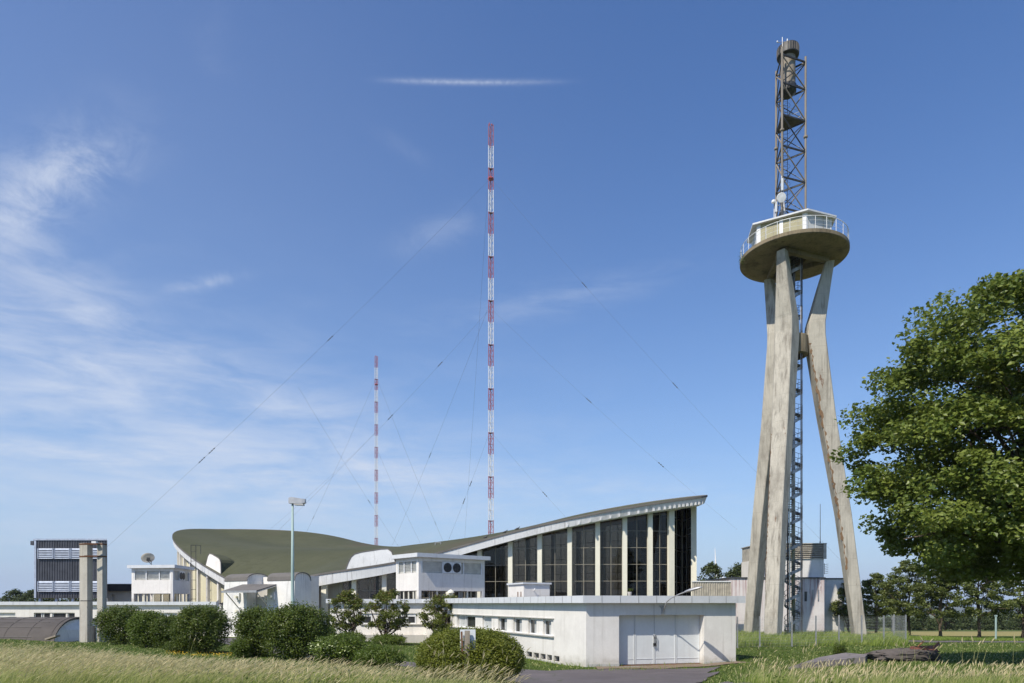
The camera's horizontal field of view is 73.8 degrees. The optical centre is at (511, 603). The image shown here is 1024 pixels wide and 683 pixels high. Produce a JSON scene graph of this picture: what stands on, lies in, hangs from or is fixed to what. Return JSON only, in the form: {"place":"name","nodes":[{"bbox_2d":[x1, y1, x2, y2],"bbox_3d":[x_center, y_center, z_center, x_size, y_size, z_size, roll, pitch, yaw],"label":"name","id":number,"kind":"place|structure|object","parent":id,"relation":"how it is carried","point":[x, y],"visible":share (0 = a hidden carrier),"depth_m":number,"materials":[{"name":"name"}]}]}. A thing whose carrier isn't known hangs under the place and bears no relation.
{"place":"outdoors","nodes":[
{"label":"outdoors","id":0,"kind":"place"},
{"bbox_2d":[216,638,719,674],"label":"driveway","id":1,"kind":"structure","parent":0,"point":[631,671],"depth_m":31.95,"materials":[{"name":"grey asphalt"}]},
{"bbox_2d":[0,633,1023,682],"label":"tall grass","id":2,"kind":"structure","parent":0,"point":[37,667],"depth_m":12.86,"materials":[{"name":"plant"}]},
{"bbox_2d":[0,608,1023,682],"bbox_3d":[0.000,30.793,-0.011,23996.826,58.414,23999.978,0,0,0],"label":"ground","id":3,"kind":"structure","parent":0,"point":[986,633],"depth_m":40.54,"materials":[{"name":"green plant"}]},
{"bbox_2d":[0,589,34,601],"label":"hedgerow tree","id":4,"kind":"object","parent":3,"relation":"on","point":[16,592],"visible":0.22,"depth_m":169.04,"materials":[{"name":"green plant"}]},
{"bbox_2d":[12,589,46,601],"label":"hedgerow tree","id":5,"kind":"object","parent":3,"relation":"on","point":[25,596],"visible":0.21,"depth_m":163.25,"materials":[{"name":"green plant"}]},
{"bbox_2d":[33,598,63,601],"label":"hedgerow tree","id":6,"kind":"object","parent":3,"relation":"on","point":[49,600],"visible":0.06,"depth_m":159.29,"materials":[{"name":"green plant"}]},
{"bbox_2d":[0,617,108,641],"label":"barrel shed","id":7,"kind":"structure","parent":3,"relation":"on","point":[66,629],"depth_m":56.98,"materials":[{"name":"grey metal"}]},
{"bbox_2d":[30,539,107,601],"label":"metal clad building","id":8,"kind":"structure","parent":3,"relation":"on","point":[56,569],"depth_m":94.93,"materials":[{"name":"metal"}]},
{"bbox_2d":[79,541,97,642],"bbox_3d":[-33.484,-0.693,54.083,1.730,8.434,1.126,0,0,0],"label":"concrete pylon","id":9,"kind":"object","parent":3,"relation":"on","point":[86,556],"visible":0.93,"depth_m":54.07,"materials":[{"name":"concrete"}]},
{"bbox_2d":[92,543,106,641],"bbox_3d":[-32.796,-0.637,54.268,0.518,8.340,0.999,0,0,7],"label":"concrete pylon","id":10,"kind":"object","parent":3,"relation":"on","point":[102,575],"visible":0.75,"depth_m":54.28,"materials":[{"name":"concrete"}]},
{"bbox_2d":[0,602,222,635],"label":"wing","id":11,"kind":"structure","parent":3,"relation":"on","point":[39,609],"depth_m":79.32,"materials":[{"name":"white paint"}]},
{"bbox_2d":[0,613,14,616],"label":"window","id":12,"kind":"structure","parent":11,"relation":"in","point":[1,614],"depth_m":79.77,"materials":[{"name":"glass"}]},
{"bbox_2d":[53,613,65,616],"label":"window","id":13,"kind":"structure","parent":11,"relation":"in","point":[54,614],"depth_m":79.63,"materials":[{"name":"glass"}]},
{"bbox_2d":[127,565,194,601],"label":"vent house","id":14,"kind":"structure","parent":11,"relation":"on","point":[161,580],"depth_m":85.37,"materials":[{"name":"concrete"}]},
{"bbox_2d":[141,553,154,564],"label":"satellite dish","id":15,"kind":"object","parent":14,"relation":"on","point":[147,557],"visible":0.97,"depth_m":86.13,"materials":[{"name":"metal"}]},
{"bbox_2d":[89,604,142,644],"bbox_3d":[-25.735,1.479,45.019,3.440,2.992,3.107,0,0,0],"label":"hedge bush","id":16,"kind":"object","parent":3,"relation":"on","point":[112,621],"visible":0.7,"depth_m":44.20,"materials":[{"name":"green plant"}]},
{"bbox_2d":[107,584,175,613],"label":"flat building","id":17,"kind":"structure","parent":3,"relation":"on","point":[119,592],"depth_m":104.00,"materials":[{"name":"paint"}]},
{"bbox_2d":[123,609,163,647],"bbox_3d":[-22.314,1.625,42.007,2.671,2.619,2.451,0,0,0],"label":"hedge bush","id":18,"kind":"object","parent":3,"relation":"on","point":[138,623],"visible":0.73,"depth_m":41.42,"materials":[{"name":"green plant"}]},
{"bbox_2d":[146,612,178,648],"bbox_3d":[-20.875,1.735,41.503,2.566,2.425,2.236,0,0,0],"label":"hedge bush","id":19,"kind":"object","parent":3,"relation":"on","point":[163,622],"visible":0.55,"depth_m":40.96,"materials":[{"name":"green plant"}]},
{"bbox_2d":[161,637,188,652],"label":"bush","id":20,"kind":"object","parent":3,"relation":"on","point":[170,645],"visible":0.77,"depth_m":37.76,"materials":[{"name":"green plant"}]},
{"bbox_2d":[164,602,234,653],"bbox_3d":[-17.441,1.457,38.573,3.597,3.135,3.351,0,0,0],"label":"hedge bush","id":21,"kind":"object","parent":3,"relation":"on","point":[205,625],"visible":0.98,"depth_m":37.84,"materials":[{"name":"green plant"}]},
{"bbox_2d":[166,650,232,655],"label":"yellow flowers","id":22,"kind":"object","parent":3,"relation":"on","point":[194,654],"visible":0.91,"depth_m":36.10,"materials":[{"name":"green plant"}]},
{"bbox_2d":[227,634,253,657],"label":"bush","id":23,"kind":"object","parent":3,"relation":"on","point":[240,648],"visible":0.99,"depth_m":34.57,"materials":[{"name":"green plant"}]},
{"bbox_2d":[229,603,278,656],"bbox_3d":[-13.388,1.478,36.008,2.818,2.988,2.616,0,0,0],"label":"hedge bush","id":24,"kind":"object","parent":3,"relation":"on","point":[245,622],"visible":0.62,"depth_m":35.36,"materials":[{"name":"green plant"}]},
{"bbox_2d":[253,599,336,660],"bbox_3d":[-10.739,1.401,33.986,3.699,3.274,3.469,0,0,0],"label":"hedge bush","id":25,"kind":"object","parent":3,"relation":"on","point":[285,626],"visible":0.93,"depth_m":33.19,"materials":[{"name":"green plant"}]},
{"bbox_2d":[288,497,305,646],"bbox_3d":[-13.528,-1.706,43.000,1.030,9.944,0.360,0,0,0],"label":"street lamp","id":26,"kind":"object","parent":3,"relation":"on","point":[293,501],"visible":0.62,"depth_m":42.92,"materials":[{"name":"grey metal"}]},
{"bbox_2d":[326,626,336,637],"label":"clipped bush","id":27,"kind":"object","parent":3,"relation":"on","point":[333,630],"visible":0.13,"depth_m":47.90,"materials":[{"name":"green plant"}]},
{"bbox_2d":[303,631,370,664],"bbox_3d":[-7.260,1.975,29.034,2.862,1.648,2.713,0,0,17],"label":"elder bush","id":28,"kind":"object","parent":3,"relation":"on","point":[340,647],"visible":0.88,"depth_m":28.42,"materials":[{"name":"green plant"}]},
{"bbox_2d":[327,589,369,631],"bbox_3d":[-13.924,1.097,58.087,3.686,4.753,3.218,0,0,0],"label":"lilac tree","id":29,"kind":"object","parent":3,"relation":"on","point":[356,603],"visible":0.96,"depth_m":57.64,"materials":[{"name":"green plant"}]},
{"bbox_2d":[339,630,368,640],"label":"bush","id":30,"kind":"object","parent":3,"relation":"on","point":[352,632],"visible":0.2,"depth_m":56.83,"materials":[{"name":"green plant"}]},
{"bbox_2d":[273,355,440,593],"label":"radio mast","id":31,"kind":"object","parent":3,"relation":"on","point":[376,444],"visible":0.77,"depth_m":784.65,"materials":[{"name":"white metal"}]},
{"bbox_2d":[348,639,408,669],"bbox_3d":[-5.345,2.105,27.544,2.367,1.332,2.253,0,0,28],"label":"bush","id":32,"kind":"object","parent":3,"relation":"on","point":[376,654],"visible":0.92,"depth_m":27.09,"materials":[{"name":"green plant"}]},
{"bbox_2d":[361,588,410,635],"bbox_3d":[-10.583,1.123,56.804,4.289,4.772,3.656,0,0,0],"label":"lilac tree","id":33,"kind":"object","parent":3,"relation":"on","point":[384,597],"visible":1,"depth_m":56.73,"materials":[{"name":"green plant"}]},
{"bbox_2d":[367,632,406,644],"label":"bush","id":34,"kind":"object","parent":3,"relation":"on","point":[388,638],"visible":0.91,"depth_m":55.39,"materials":[{"name":"green plant"}]},
{"bbox_2d":[416,593,457,630],"bbox_3d":[-5.628,1.409,56.127,3.648,4.484,3.847,0,0,-43],"label":"lilac tree","id":35,"kind":"object","parent":3,"relation":"on","point":[438,621],"visible":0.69,"depth_m":55.72,"materials":[{"name":"green plant"}]},
{"bbox_2d":[172,495,707,636],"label":"transmitter hall","id":36,"kind":"structure","parent":3,"relation":"on","point":[236,570],"depth_m":84.42,"materials":[{"name":"beige paint"}]},
{"bbox_2d":[485,545,499,597],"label":"window","id":37,"kind":"structure","parent":36,"relation":"in","point":[489,570],"depth_m":109.32,"materials":[{"name":"glass"}]},
{"bbox_2d":[484,543,507,596],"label":"window frame","id":38,"kind":"structure","parent":36,"relation":"in","point":[495,581],"depth_m":77.20,"materials":[{"name":"paint"}]},
{"bbox_2d":[507,540,524,582],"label":"window","id":39,"kind":"structure","parent":36,"relation":"in","point":[518,575],"depth_m":105.39,"materials":[{"name":"paint"}]},
{"bbox_2d":[513,539,536,581],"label":"window","id":40,"kind":"structure","parent":36,"relation":"in","point":[525,548],"depth_m":76.69,"materials":[{"name":"paint"}]},
{"bbox_2d":[527,537,552,589],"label":"window","id":41,"kind":"structure","parent":36,"relation":"in","point":[535,560],"depth_m":103.71,"materials":[{"name":"paint"}]},
{"bbox_2d":[542,531,566,581],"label":"window","id":42,"kind":"structure","parent":36,"relation":"in","point":[555,531],"depth_m":76.24,"materials":[{"name":"paint"}]},
{"bbox_2d":[572,525,594,595],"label":"window","id":43,"kind":"structure","parent":36,"relation":"in","point":[583,564],"depth_m":75.78,"materials":[{"name":"paint"}]},
{"bbox_2d":[578,530,601,595],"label":"window","id":44,"kind":"structure","parent":36,"relation":"in","point":[585,558],"depth_m":98.55,"materials":[{"name":"paint"}]},
{"bbox_2d":[600,547,621,564],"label":"window","id":45,"kind":"structure","parent":36,"relation":"in","point":[600,547],"depth_m":75.57,"materials":[{"name":"paint"}]},
{"bbox_2d":[602,524,620,595],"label":"window","id":46,"kind":"structure","parent":36,"relation":"in","point":[610,572],"depth_m":95.56,"materials":[{"name":"paint"}]},
{"bbox_2d":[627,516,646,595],"bbox_3d":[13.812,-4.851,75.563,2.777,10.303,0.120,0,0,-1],"label":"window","id":47,"kind":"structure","parent":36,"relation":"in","point":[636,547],"depth_m":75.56,"materials":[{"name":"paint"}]},
{"bbox_2d":[627,518,646,595],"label":"window","id":48,"kind":"structure","parent":36,"relation":"in","point":[641,524],"depth_m":91.52,"materials":[{"name":"glass"}]},
{"bbox_2d":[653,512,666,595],"bbox_3d":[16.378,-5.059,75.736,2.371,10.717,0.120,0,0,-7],"label":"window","id":49,"kind":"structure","parent":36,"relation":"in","point":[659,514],"depth_m":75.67,"materials":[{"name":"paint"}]},
{"bbox_2d":[653,513,666,595],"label":"window","id":50,"kind":"structure","parent":36,"relation":"in","point":[663,518],"depth_m":87.46,"materials":[{"name":"glass"}]},
{"bbox_2d":[675,509,681,595],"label":"window","id":51,"kind":"structure","parent":36,"relation":"in","point":[678,513],"depth_m":80.57,"materials":[{"name":"glass"}]},
{"bbox_2d":[682,508,690,595],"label":"window","id":52,"kind":"structure","parent":36,"relation":"in","point":[686,521],"depth_m":80.35,"materials":[{"name":"glass"}]},
{"bbox_2d":[107,123,819,546],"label":"radio mast","id":53,"kind":"object","parent":3,"relation":"on","point":[491,427],"visible":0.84,"depth_m":404.27,"materials":[{"name":"white metal"}]},
{"bbox_2d":[460,629,475,678],"bbox_3d":[-1.280,1.619,19.785,0.450,1.721,0.151,0,0,-5],"label":"sign board","id":54,"kind":"object","parent":3,"relation":"on","point":[467,635],"visible":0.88,"depth_m":19.73,"materials":[{"name":"grey paint"}]},
{"bbox_2d":[414,623,526,682],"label":"round bush","id":55,"kind":"object","parent":3,"relation":"on","point":[490,639],"visible":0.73,"depth_m":20.06,"materials":[{"name":"green plant"}]},
{"bbox_2d":[326,596,745,666],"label":"garage wing","id":56,"kind":"structure","parent":3,"relation":"on","point":[632,631],"depth_m":36.87,"materials":[{"name":"white paint"}]},
{"bbox_2d":[363,613,371,623],"bbox_3d":[-13.226,1.390,62.450,0.841,0.940,0.100,0,0,0],"label":"window","id":57,"kind":"structure","parent":56,"relation":"in","point":[369,619],"depth_m":62.40,"materials":[{"name":"glass"}]},
{"bbox_2d":[407,613,415,623],"bbox_3d":[-9.184,1.390,62.450,0.795,0.940,0.100,0,0,0],"label":"window","id":58,"kind":"structure","parent":56,"relation":"in","point":[412,616],"depth_m":62.40,"materials":[{"name":"glass"}]},
{"bbox_2d":[390,553,489,598],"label":"vent house","id":59,"kind":"structure","parent":56,"relation":"on","point":[433,572],"depth_m":67.17,"materials":[{"name":"paint"}]},
{"bbox_2d":[459,615,466,626],"bbox_3d":[-3.824,1.360,53.313,0.100,0.960,1.472,0,0,-23],"label":"window","id":60,"kind":"structure","parent":56,"relation":"in","point":[462,618],"depth_m":53.28,"materials":[{"name":"glass"}]},
{"bbox_2d":[467,615,474,627],"bbox_3d":[-3.011,1.360,51.422,0.100,0.960,2.168,0,0,-23],"label":"window","id":61,"kind":"structure","parent":56,"relation":"in","point":[470,618],"depth_m":51.58,"materials":[{"name":"black glass"}]},
{"bbox_2d":[484,616,491,629],"bbox_3d":[-1.625,1.360,48.198,0.100,0.960,1.654,0,0,-23],"label":"window","id":62,"kind":"structure","parent":56,"relation":"in","point":[487,619],"depth_m":48.31,"materials":[{"name":"white glass"}]},
{"bbox_2d":[500,617,506,630],"bbox_3d":[-0.491,1.360,45.562,0.100,0.960,1.343,0,0,-23],"label":"window","id":63,"kind":"structure","parent":56,"relation":"in","point":[503,620],"depth_m":45.77,"materials":[{"name":"glass"}]},
{"bbox_2d":[515,617,521,632],"bbox_3d":[0.484,1.360,43.295,0.100,0.960,1.213,0,0,-23],"label":"window","id":64,"kind":"structure","parent":56,"relation":"in","point":[518,620],"depth_m":43.49,"materials":[{"name":"black glass"}]},
{"bbox_2d":[507,582,551,596],"bbox_3d":[1.362,-0.876,54.516,2.519,1.492,3.505,0,0,-23],"label":"roof box","id":65,"kind":"object","parent":56,"relation":"on","point":[527,589],"visible":0.85,"depth_m":53.28,"materials":[{"name":"white paint"}]},
{"bbox_2d":[530,618,536,633],"bbox_3d":[1.359,1.360,41.259,0.100,0.960,1.065,0,0,-23],"label":"window","id":66,"kind":"structure","parent":56,"relation":"in","point":[533,621],"depth_m":41.41,"materials":[{"name":"black glass"}]},
{"bbox_2d":[545,619,550,634],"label":"window","id":67,"kind":"structure","parent":56,"relation":"in","point":[547,621],"depth_m":39.53,"materials":[{"name":"black glass"}]},
{"bbox_2d":[619,615,634,664],"bbox_3d":[5.960,1.930,36.100,1.074,2.600,0.126,0,0,-15],"label":"garage door","id":68,"kind":"structure","parent":56,"relation":"in","point":[626,622],"depth_m":36.09,"materials":[{"name":"grey paint"}]},
{"bbox_2d":[635,615,656,663],"bbox_3d":[7.097,1.930,36.338,1.198,2.600,0.242,0,0,-15],"label":"garage door","id":69,"kind":"structure","parent":56,"relation":"in","point":[645,643],"depth_m":36.35,"materials":[{"name":"grey paint"}]},
{"bbox_2d":[654,615,675,663],"bbox_3d":[8.199,1.930,36.687,1.245,2.600,0.126,0,0,-15],"label":"garage door","id":70,"kind":"structure","parent":56,"relation":"in","point":[664,625],"depth_m":36.66,"materials":[{"name":"grey paint"}]},
{"bbox_2d":[660,587,702,613],"bbox_3d":[8.698,-0.136,35.284,0.439,1.433,2.393,0,0,-44],"label":"wall lamp","id":71,"kind":"object","parent":56,"relation":"attached to","point":[686,591],"visible":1,"depth_m":35.18,"materials":[{"name":"metal"}]},
{"bbox_2d":[676,615,698,662],"bbox_3d":[9.504,1.930,37.028,1.406,2.600,0.126,0,0,-15],"label":"garage door","id":72,"kind":"structure","parent":56,"relation":"in","point":[687,626],"depth_m":37.00,"materials":[{"name":"grey paint"}]},
{"bbox_2d":[403,629,910,670],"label":"grass","id":73,"kind":"structure","parent":3,"relation":"on","point":[879,639],"depth_m":48.49,"materials":[{"name":"plant"}]},
{"bbox_2d":[595,661,748,668],"bbox_3d":[8.239,3.177,35.120,8.681,0.238,1.968,0,0,-14],"label":"concrete apron","id":74,"kind":"object","parent":3,"relation":"on","point":[665,666],"depth_m":35.13,"materials":[{"name":"concrete"}]},
{"bbox_2d":[697,561,723,580],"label":"round tree","id":75,"kind":"object","parent":3,"relation":"on","point":[712,569],"visible":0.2,"depth_m":117.25,"materials":[{"name":"green plant"}]},
{"bbox_2d":[692,581,730,595],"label":"corrugated screen","id":76,"kind":"object","parent":3,"relation":"on","point":[716,588],"visible":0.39,"depth_m":70.97,"materials":[{"name":"beige metal"}]},
{"bbox_2d":[723,562,740,576],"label":"round tree","id":77,"kind":"object","parent":3,"relation":"on","point":[735,571],"visible":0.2,"depth_m":119.47,"materials":[{"name":"green plant"}]},
{"bbox_2d":[705,543,843,632],"bbox_3d":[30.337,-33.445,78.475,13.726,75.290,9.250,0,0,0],"label":"utility building","id":78,"kind":"structure","parent":3,"relation":"on","point":[820,590],"depth_m":74.10,"materials":[{"name":"white paint"}]},
{"bbox_2d":[819,504,820,542],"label":"rod aerial","id":79,"kind":"object","parent":78,"relation":"attached to","point":[820,524],"visible":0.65,"depth_m":77.97,"materials":[{"name":"metal"}]},
{"bbox_2d":[784,257,802,632],"bbox_3d":[25.782,-14.309,62.529,1.597,35.418,1.744,0,0,14],"label":"lattice mast","id":80,"kind":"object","parent":3,"relation":"on","point":[799,440],"depth_m":61.83,"materials":[{"name":"metal"}]},
{"bbox_2d":[739,208,866,635],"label":"concrete tower","id":81,"kind":"structure","parent":3,"relation":"on","point":[815,241],"depth_m":61.23,"materials":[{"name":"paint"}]},
{"bbox_2d":[774,40,807,216],"bbox_3d":[25.550,-42.624,62.670,2.880,16.552,2.901,0,0,0],"label":"lattice mast","id":82,"kind":"object","parent":81,"relation":"on","point":[787,54],"visible":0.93,"depth_m":62.19,"materials":[{"name":"metal"}]},
{"bbox_2d":[777,192,785,202],"bbox_3d":[24.074,-36.023,60.757,1.100,0.792,0.706,0,0,-44],"label":"dish antenna","id":83,"kind":"object","parent":82,"relation":"attached to","point":[781,197],"visible":1,"depth_m":60.50,"materials":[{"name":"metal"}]},
{"bbox_2d":[736,614,906,647],"bbox_3d":[27.613,2.087,52.971,31.076,2.569,7.422,0,0,-42],"label":"fence","id":84,"kind":"object","parent":3,"relation":"on","point":[892,622],"visible":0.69,"depth_m":46.87,"materials":[{"name":"metal"}]},
{"bbox_2d":[788,653,867,668],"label":"concrete slab","id":85,"kind":"structure","parent":3,"relation":"on","point":[847,657],"depth_m":27.19,"materials":[{"name":"grey concrete"}]},
{"bbox_2d":[831,640,848,654],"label":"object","id":86,"kind":"object","parent":3,"relation":"on","point":[839,649],"visible":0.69,"depth_m":31.38,"materials":[{"name":"green plant"}]},
{"bbox_2d":[828,583,868,632],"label":"tree","id":87,"kind":"object","parent":3,"relation":"on","point":[835,607],"visible":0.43,"depth_m":75.52,"materials":[{"name":"green plant"}]},
{"bbox_2d":[865,617,882,629],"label":"field tree","id":88,"kind":"object","parent":3,"relation":"on","point":[868,621],"visible":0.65,"depth_m":173.70,"materials":[{"name":"green plant"}]},
{"bbox_2d":[861,573,907,632],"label":"tree","id":89,"kind":"object","parent":3,"relation":"on","point":[874,593],"visible":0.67,"depth_m":69.52,"materials":[{"name":"green plant"}]},
{"bbox_2d":[879,616,889,627],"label":"field tree","id":90,"kind":"object","parent":3,"relation":"on","point":[886,618],"visible":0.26,"depth_m":519.54,"materials":[{"name":"green plant"}]},
{"bbox_2d":[885,616,910,629],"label":"field tree","id":91,"kind":"object","parent":3,"relation":"on","point":[900,624],"visible":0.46,"depth_m":157.01,"materials":[{"name":"green plant"}]},
{"bbox_2d":[865,648,940,662],"bbox_3d":[16.394,2.187,28.479,3.255,0.688,1.715,0,0,0],"label":"boulder","id":92,"kind":"object","parent":3,"relation":"on","point":[888,655],"visible":0.69,"depth_m":27.93,"materials":[{"name":"grey stone"}]},
{"bbox_2d":[910,641,939,650],"bbox_3d":[17.283,1.808,28.548,1.659,0.529,0.766,0,0,0],"label":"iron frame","id":93,"kind":"object","parent":92,"relation":"on","point":[931,647],"visible":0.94,"depth_m":28.20,"materials":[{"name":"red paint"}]},
{"bbox_2d":[876,559,938,635],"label":"tree","id":94,"kind":"object","parent":3,"relation":"on","point":[904,587],"visible":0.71,"depth_m":65.63,"materials":[{"name":"green plant"}]},
{"bbox_2d":[901,614,937,630],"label":"field tree","id":95,"kind":"object","parent":3,"relation":"on","point":[919,623],"visible":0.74,"depth_m":148.81,"materials":[{"name":"green plant"}]},
{"bbox_2d":[828,269,1023,589],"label":"linden tree","id":96,"kind":"object","parent":3,"relation":"on","point":[959,538],"visible":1,"depth_m":24.25,"materials":[{"name":"green plant"}]},
{"bbox_2d":[905,569,978,636],"bbox_3d":[39.125,-0.246,62.342,5.289,7.228,5.579,0,0,0],"label":"tree","id":97,"kind":"object","parent":3,"relation":"on","point":[942,593],"visible":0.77,"depth_m":62.16,"materials":[{"name":"green plant"}]},
{"bbox_2d":[932,614,963,630],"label":"field tree","id":98,"kind":"object","parent":3,"relation":"on","point":[954,623],"visible":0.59,"depth_m":150.93,"materials":[{"name":"green plant"}]},
{"bbox_2d":[957,612,975,629],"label":"field tree","id":99,"kind":"object","parent":3,"relation":"on","point":[967,624],"visible":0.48,"depth_m":163.19,"materials":[{"name":"green plant"}]},
{"bbox_2d":[934,558,1020,636],"bbox_3d":[42.278,-0.600,61.423,6.788,8.046,6.598,0,0,0],"label":"tree","id":100,"kind":"object","parent":3,"relation":"on","point":[1002,605],"visible":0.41,"depth_m":60.88,"materials":[{"name":"green plant"}]},
{"bbox_2d":[971,616,1001,630],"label":"field tree","id":101,"kind":"object","parent":3,"relation":"on","point":[988,623],"visible":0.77,"depth_m":148.88,"materials":[{"name":"green plant"}]},
{"bbox_2d":[994,615,996,638],"bbox_3d":[40.763,2.103,57.500,0.160,2.246,0.160,0,0,0],"label":"marker post","id":102,"kind":"object","parent":3,"relation":"on","point":[995,626],"visible":0.78,"depth_m":57.43,"materials":[{"name":"white paint"}]},
{"bbox_2d":[989,613,1011,629],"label":"field tree","id":103,"kind":"object","parent":3,"relation":"on","point":[1002,618],"visible":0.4,"depth_m":168.90,"materials":[{"name":"green plant"}]},
{"bbox_2d":[979,564,1023,637],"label":"tree","id":104,"kind":"object","parent":3,"relation":"on","point":[1020,601],"visible":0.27,"depth_m":61.84,"materials":[{"name":"green plant"}]},
{"bbox_2d":[1003,617,1021,629],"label":"field tree","id":105,"kind":"object","parent":3,"relation":"on","point":[1014,623],"visible":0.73,"depth_m":157.56,"materials":[{"name":"green plant"}]},
{"bbox_2d":[0,0,1023,607],"label":"sky","id":106,"kind":"structure","parent":0,"point":[197,197],"materials":[{"name":"blue"}]},
{"bbox_2d":[497,671,732,682],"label":"yard","id":107,"kind":"structure","parent":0,"point":[661,678],"depth_m":27.14,"materials":[{"name":"grey asphalt"}]},
{"bbox_2d":[846,604,1018,614],"bbox_3d":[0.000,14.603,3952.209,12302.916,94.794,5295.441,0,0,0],"label":"hills","id":108,"kind":"structure","parent":0,"point":[959,609],"depth_m":4488.79,"materials":[{"name":"green plant"}]},
{"bbox_2d":[908,640,1023,642],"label":"field track","id":109,"kind":"structure","parent":0,"point":[961,641],"depth_m":53.59,"materials":[{"name":"beige soil"}]},
{"bbox_2d":[909,635,1023,640],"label":"verge grass","id":110,"kind":"structure","parent":0,"point":[989,638],"depth_m":58.73,"materials":[{"name":"green plant"}]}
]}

